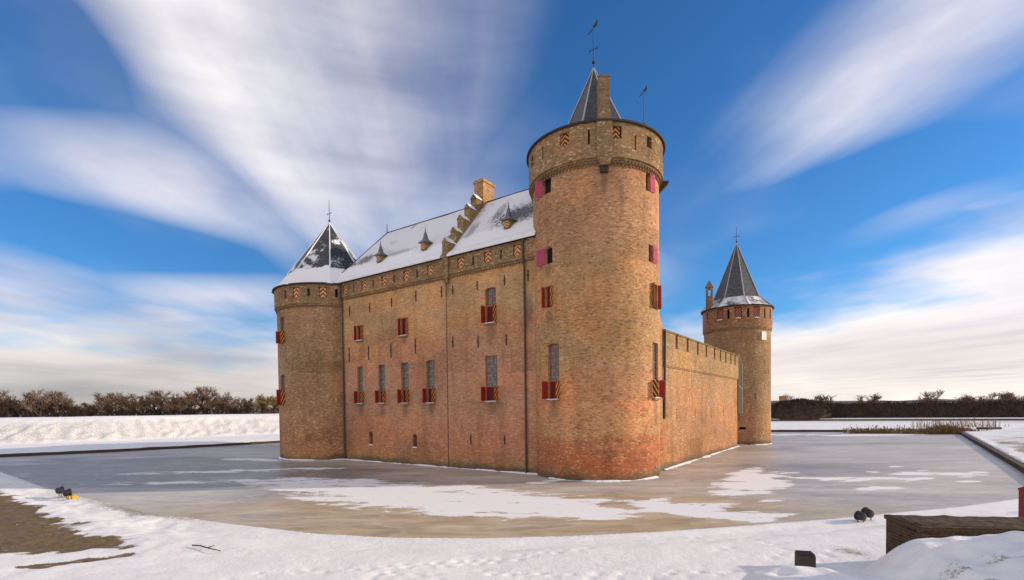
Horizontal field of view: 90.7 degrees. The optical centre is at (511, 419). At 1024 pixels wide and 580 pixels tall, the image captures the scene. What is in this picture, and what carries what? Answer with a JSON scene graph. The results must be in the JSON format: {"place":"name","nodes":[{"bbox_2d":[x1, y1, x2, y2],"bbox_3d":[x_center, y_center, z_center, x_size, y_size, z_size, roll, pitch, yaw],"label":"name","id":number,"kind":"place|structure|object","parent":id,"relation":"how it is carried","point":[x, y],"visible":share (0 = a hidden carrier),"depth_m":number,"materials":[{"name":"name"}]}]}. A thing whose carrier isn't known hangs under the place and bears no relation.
{"place":"outdoors","nodes":[
{"label":"outdoors","id":0,"kind":"place"},
{"bbox_2d":[0,411,1023,579],"bbox_3d":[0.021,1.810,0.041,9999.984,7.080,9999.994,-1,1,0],"label":"snow ground","id":1,"kind":"structure","parent":0,"point":[47,534],"depth_m":16.61,"materials":[{"name":"white snow"}]},
{"bbox_2d":[0,389,17,415],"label":"bare shrub","id":2,"kind":"object","parent":1,"relation":"on","point":[2,397],"visible":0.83,"depth_m":93.32,"materials":[{"name":"brown plant"}]},
{"bbox_2d":[0,395,25,416],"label":"bare shrub","id":3,"kind":"object","parent":1,"relation":"on","point":[14,405],"visible":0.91,"depth_m":94.13,"materials":[{"name":"brown plant"}]},
{"bbox_2d":[19,388,51,416],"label":"bare shrub","id":4,"kind":"object","parent":1,"relation":"on","point":[34,405],"visible":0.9,"depth_m":93.58,"materials":[{"name":"brown plant"}]},
{"bbox_2d":[38,390,75,416],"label":"bare shrub","id":5,"kind":"object","parent":1,"relation":"on","point":[61,398],"visible":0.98,"depth_m":95.48,"materials":[{"name":"brown plant"}]},
{"bbox_2d":[55,486,70,497],"bbox_3d":[-25.028,4.043,28.211,0.768,0.691,0.467,-1,1,0],"label":"floodlight","id":6,"kind":"object","parent":1,"relation":"on","point":[58,490],"visible":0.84,"depth_m":28.11,"materials":[{"name":"metal"}]},
{"bbox_2d":[62,488,77,498],"bbox_3d":[-23.881,4.051,27.316,0.748,0.690,0.446,0,1,13],"label":"floodlight","id":7,"kind":"object","parent":1,"relation":"on","point":[67,492],"visible":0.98,"depth_m":27.25,"materials":[{"name":"metal"}]},
{"bbox_2d":[61,401,84,416],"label":"bare shrub","id":8,"kind":"object","parent":1,"relation":"on","point":[73,408],"visible":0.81,"depth_m":97.51,"materials":[{"name":"brown plant"}]},
{"bbox_2d":[81,402,99,415],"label":"bare shrub","id":9,"kind":"object","parent":1,"relation":"on","point":[92,411],"visible":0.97,"depth_m":97.76,"materials":[{"name":"brown plant"}]},
{"bbox_2d":[90,392,122,415],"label":"bare shrub","id":10,"kind":"object","parent":1,"relation":"on","point":[104,402],"visible":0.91,"depth_m":96.32,"materials":[{"name":"brown plant"}]},
{"bbox_2d":[108,391,141,415],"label":"bare shrub","id":11,"kind":"object","parent":1,"relation":"on","point":[125,406],"visible":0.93,"depth_m":97.35,"materials":[{"name":"brown plant"}]},
{"bbox_2d":[125,393,151,415],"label":"bare shrub","id":12,"kind":"object","parent":1,"relation":"on","point":[142,407],"visible":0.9,"depth_m":98.23,"materials":[{"name":"brown plant"}]},
{"bbox_2d":[0,402,278,417],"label":"undergrowth","id":13,"kind":"object","parent":1,"relation":"on","point":[196,411],"visible":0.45,"depth_m":100.41,"materials":[{"name":"brown plant"}]},
{"bbox_2d":[0,441,279,456],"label":"edging","id":14,"kind":"object","parent":1,"relation":"on","point":[114,450],"visible":0.28,"depth_m":64.82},
{"bbox_2d":[140,390,172,414],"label":"bare shrub","id":15,"kind":"object","parent":1,"relation":"on","point":[153,400],"visible":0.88,"depth_m":99.42,"materials":[{"name":"brown plant"}]},
{"bbox_2d":[155,393,182,414],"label":"bare shrub","id":16,"kind":"object","parent":1,"relation":"on","point":[170,406],"visible":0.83,"depth_m":99.00,"materials":[{"name":"brown plant"}]},
{"bbox_2d":[173,391,200,414],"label":"bare shrub","id":17,"kind":"object","parent":1,"relation":"on","point":[185,403],"visible":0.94,"depth_m":99.82,"materials":[{"name":"brown plant"}]},
{"bbox_2d":[184,385,221,414],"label":"bare shrub","id":18,"kind":"object","parent":1,"relation":"on","point":[201,391],"visible":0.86,"depth_m":101.49,"materials":[{"name":"brown plant"}]},
{"bbox_2d":[192,544,220,550],"bbox_3d":[-9.934,4.156,16.563,1.540,0.090,0.251,0,2,29],"label":"stick","id":19,"kind":"object","parent":1,"relation":"on","point":[206,547],"visible":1,"depth_m":16.49,"materials":[{"name":"wood"}]},
{"bbox_2d":[201,392,236,413],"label":"bare shrub","id":20,"kind":"object","parent":1,"relation":"on","point":[216,404],"visible":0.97,"depth_m":101.60,"materials":[{"name":"brown plant"}]},
{"bbox_2d":[223,397,240,413],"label":"bare shrub","id":21,"kind":"object","parent":1,"relation":"on","point":[229,407],"visible":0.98,"depth_m":102.53,"materials":[{"name":"brown plant"}]},
{"bbox_2d":[235,397,253,413],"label":"bare shrub","id":22,"kind":"object","parent":1,"relation":"on","point":[245,405],"visible":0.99,"depth_m":103.59,"materials":[{"name":"brown plant"}]},
{"bbox_2d":[252,393,273,413],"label":"bare shrub","id":23,"kind":"object","parent":1,"relation":"on","point":[261,404],"visible":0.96,"depth_m":103.41,"materials":[{"name":"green plant"}]},
{"bbox_2d":[267,395,278,413],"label":"bare shrub","id":24,"kind":"object","parent":1,"relation":"on","point":[273,401],"visible":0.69,"depth_m":103.42,"materials":[{"name":"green plant"}]},
{"bbox_2d":[663,328,742,469],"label":"curtain wall","id":25,"kind":"structure","parent":1,"relation":"on","point":[702,403],"depth_m":46.96,"materials":[{"name":"brick"}]},
{"bbox_2d":[779,396,785,400],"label":"brick house","id":26,"kind":"structure","parent":1,"relation":"on","point":[782,398],"depth_m":153.82,"materials":[{"name":"brown brick"}]},
{"bbox_2d":[795,550,815,567],"bbox_3d":[8.098,4.016,13.973,0.412,0.708,0.412,0,1,14],"label":"bollard","id":27,"kind":"object","parent":1,"relation":"on","point":[805,558],"visible":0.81,"depth_m":13.79,"materials":[{"name":"brown wood"}]},
{"bbox_2d":[771,430,843,431],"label":"edging","id":28,"kind":"object","parent":1,"relation":"on","point":[806,430],"visible":0.15,"depth_m":90.97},
{"bbox_2d":[813,394,836,403],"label":"bare tree","id":29,"kind":"object","parent":1,"relation":"on","point":[826,399],"visible":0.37,"depth_m":167.50,"materials":[{"name":"brown plant"}]},
{"bbox_2d":[854,510,866,522],"bbox_3d":[13.869,3.877,20.093,0.396,0.515,0.339,-1,1,-16],"label":"floodlight","id":30,"kind":"object","parent":1,"relation":"on","point":[860,515],"visible":0.94,"depth_m":20.03,"materials":[{"name":"metal"}]},
{"bbox_2d":[854,392,881,403],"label":"bare tree","id":31,"kind":"object","parent":1,"relation":"on","point":[876,397],"visible":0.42,"depth_m":168.55,"materials":[{"name":"brown plant"}]},
{"bbox_2d":[861,507,874,520],"bbox_3d":[14.329,3.804,20.341,0.429,0.558,0.367,-1,1,-16],"label":"floodlight","id":32,"kind":"object","parent":1,"relation":"on","point":[868,512],"visible":0.82,"depth_m":20.23,"materials":[{"name":"metal"}]},
{"bbox_2d":[771,400,1023,417],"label":"clipped hedge","id":33,"kind":"object","parent":1,"relation":"on","point":[935,409],"visible":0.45,"depth_m":133.15,"materials":[{"name":"plant"}]},
{"bbox_2d":[771,417,1023,420],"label":"quay wall","id":34,"kind":"structure","parent":1,"relation":"on","point":[929,419],"depth_m":127.27,"materials":[{"name":"brick"}]},
{"bbox_2d":[840,418,1008,433],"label":"reeds","id":35,"kind":"object","parent":1,"relation":"on","point":[948,428],"visible":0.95,"depth_m":83.05,"materials":[{"name":"brown plant"}]},
{"bbox_2d":[917,391,936,400],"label":"bare tree","id":36,"kind":"object","parent":1,"relation":"on","point":[926,394],"visible":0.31,"depth_m":171.87,"materials":[{"name":"brown plant"}]},
{"bbox_2d":[918,389,944,402],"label":"bare tree","id":37,"kind":"object","parent":1,"relation":"on","point":[938,393],"visible":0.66,"depth_m":170.60,"materials":[{"name":"brown plant"}]},
{"bbox_2d":[884,514,1023,553],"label":"brick wall","id":38,"kind":"structure","parent":1,"relation":"on","point":[901,529],"depth_m":13.25,"materials":[{"name":"brown brick"}]},
{"bbox_2d":[954,396,976,402],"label":"bare tree","id":39,"kind":"object","parent":1,"relation":"on","point":[969,399],"visible":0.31,"depth_m":174.19,"materials":[{"name":"brown plant"}]},
{"bbox_2d":[956,393,985,401],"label":"bare tree","id":40,"kind":"object","parent":1,"relation":"on","point":[980,398],"visible":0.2,"depth_m":176.03,"materials":[{"name":"brown plant"}]},
{"bbox_2d":[981,393,1000,401],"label":"bare tree","id":41,"kind":"object","parent":1,"relation":"on","point":[989,398],"visible":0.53,"depth_m":173.37,"materials":[{"name":"brown plant"}]},
{"bbox_2d":[960,432,1023,472],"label":"edging","id":42,"kind":"object","parent":1,"relation":"on","point":[1013,462],"visible":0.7,"depth_m":46.31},
{"bbox_2d":[996,391,1022,401],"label":"bare tree","id":43,"kind":"object","parent":1,"relation":"on","point":[1006,397],"visible":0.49,"depth_m":173.00,"materials":[{"name":"brown plant"}]},
{"bbox_2d":[1018,487,1023,516],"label":"gate post","id":44,"kind":"object","parent":1,"relation":"on","point":[1021,503],"visible":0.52,"depth_m":14.60,"materials":[{"name":"red paint"}]},
{"bbox_2d":[0,432,1023,537],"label":"water","id":45,"kind":"structure","parent":0,"point":[792,476],"depth_m":31.14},
{"bbox_2d":[271,212,356,460],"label":"round tower","id":46,"kind":"structure","parent":45,"relation":"on","point":[307,309],"depth_m":50.32,"materials":[{"name":"brick"}]},
{"bbox_2d":[276,317,284,343],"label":"window","id":47,"kind":"structure","parent":46,"relation":"in","point":[279,335],"depth_m":51.44,"materials":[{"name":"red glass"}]},
{"bbox_2d":[276,375,284,405],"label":"window","id":48,"kind":"structure","parent":46,"relation":"in","point":[280,394],"depth_m":51.69,"materials":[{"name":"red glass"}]},
{"bbox_2d":[336,178,537,474],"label":"castle wing","id":49,"kind":"structure","parent":45,"relation":"on","point":[438,337],"depth_m":42.98,"materials":[{"name":"brown brick"}]},
{"bbox_2d":[354,325,362,341],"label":"window","id":50,"kind":"structure","parent":49,"relation":"in","point":[360,328],"depth_m":49.01,"materials":[{"name":"paint"}]},
{"bbox_2d":[354,367,363,404],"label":"window","id":51,"kind":"structure","parent":49,"relation":"in","point":[361,394],"depth_m":49.27,"materials":[{"name":"grey glass"}]},
{"bbox_2d":[375,365,385,404],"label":"window","id":52,"kind":"structure","parent":49,"relation":"in","point":[382,367],"depth_m":47.47,"materials":[{"name":"grey glass"}]},
{"bbox_2d":[398,317,407,337],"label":"window","id":53,"kind":"structure","parent":49,"relation":"in","point":[404,320],"depth_m":45.46,"materials":[{"name":"paint"}]},
{"bbox_2d":[397,363,409,404],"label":"window","id":54,"kind":"structure","parent":49,"relation":"in","point":[405,370],"depth_m":45.67,"materials":[{"name":"grey glass"}]},
{"bbox_2d":[422,360,434,404],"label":"window","id":55,"kind":"structure","parent":49,"relation":"in","point":[431,377],"depth_m":43.86,"materials":[{"name":"grey glass"}]},
{"bbox_2d":[481,288,496,325],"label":"window","id":56,"kind":"structure","parent":49,"relation":"in","point":[491,292],"depth_m":39.93,"materials":[{"name":"paint"}]},
{"bbox_2d":[481,355,497,402],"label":"window","id":57,"kind":"structure","parent":49,"relation":"in","point":[491,396],"depth_m":39.99,"materials":[{"name":"glass"}]},
{"bbox_2d":[526,20,668,481],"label":"round tower","id":58,"kind":"structure","parent":45,"relation":"on","point":[598,185],"depth_m":33.91,"materials":[{"name":"brick"}]},
{"bbox_2d":[535,178,550,198],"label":"window","id":59,"kind":"structure","parent":58,"relation":"in","point":[547,184],"depth_m":35.62,"materials":[{"name":"paint"}]},
{"bbox_2d":[536,247,551,266],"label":"window","id":60,"kind":"structure","parent":58,"relation":"in","point":[540,254],"depth_m":35.61,"materials":[{"name":"paint"}]},
{"bbox_2d":[541,285,552,307],"bbox_3d":[2.691,-8.586,35.383,0.872,1.500,0.950,-2,2,-36],"label":"window","id":61,"kind":"structure","parent":58,"relation":"in","point":[549,289],"depth_m":35.52,"materials":[{"name":"paint"}]},
{"bbox_2d":[542,344,559,401],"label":"window","id":62,"kind":"structure","parent":58,"relation":"in","point":[554,348],"depth_m":35.34,"materials":[{"name":"glass"}]},
{"bbox_2d":[646,173,654,192],"bbox_3d":[9.385,-16.199,34.591,1.039,1.300,0.405,-1,1,-9],"label":"window","id":63,"kind":"structure","parent":58,"relation":"in","point":[652,177],"depth_m":34.64,"materials":[{"name":"paint"}]},
{"bbox_2d":[649,246,656,262],"bbox_3d":[9.656,-11.424,34.927,1.064,1.170,0.473,-1,1,-11],"label":"window","id":64,"kind":"structure","parent":58,"relation":"in","point":[654,248],"depth_m":35.01,"materials":[{"name":"paint"}]},
{"bbox_2d":[652,282,661,309],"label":"window","id":65,"kind":"structure","parent":58,"relation":"in","point":[653,284],"depth_m":35.54,"materials":[{"name":"paint"}]},
{"bbox_2d":[652,343,665,399],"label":"window","id":66,"kind":"structure","parent":58,"relation":"in","point":[658,385],"depth_m":35.72,"materials":[{"name":"paint"}]},
{"bbox_2d":[0,0,1023,413],"label":"sky","id":67,"kind":"structure","parent":0,"point":[165,165],"materials":[{"name":"blue"}]},
{"bbox_2d":[270,399,1017,410],"bbox_3d":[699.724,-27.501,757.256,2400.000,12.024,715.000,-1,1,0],"label":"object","id":68,"kind":"structure","parent":0,"point":[851,402],"depth_m":750.39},
{"bbox_2d":[701,226,773,444],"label":"round tower","id":69,"kind":"structure","parent":0,"point":[736,312],"depth_m":63.10,"materials":[{"name":"brick"}]},
{"bbox_2d":[771,398,832,420],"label":"bush","id":70,"kind":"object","parent":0,"point":[799,409],"depth_m":135.65,"materials":[{"name":"brown plant"}]},
{"bbox_2d":[976,427,1001,429],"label":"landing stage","id":71,"kind":"object","parent":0,"point":[987,428],"visible":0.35,"depth_m":79.77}
]}

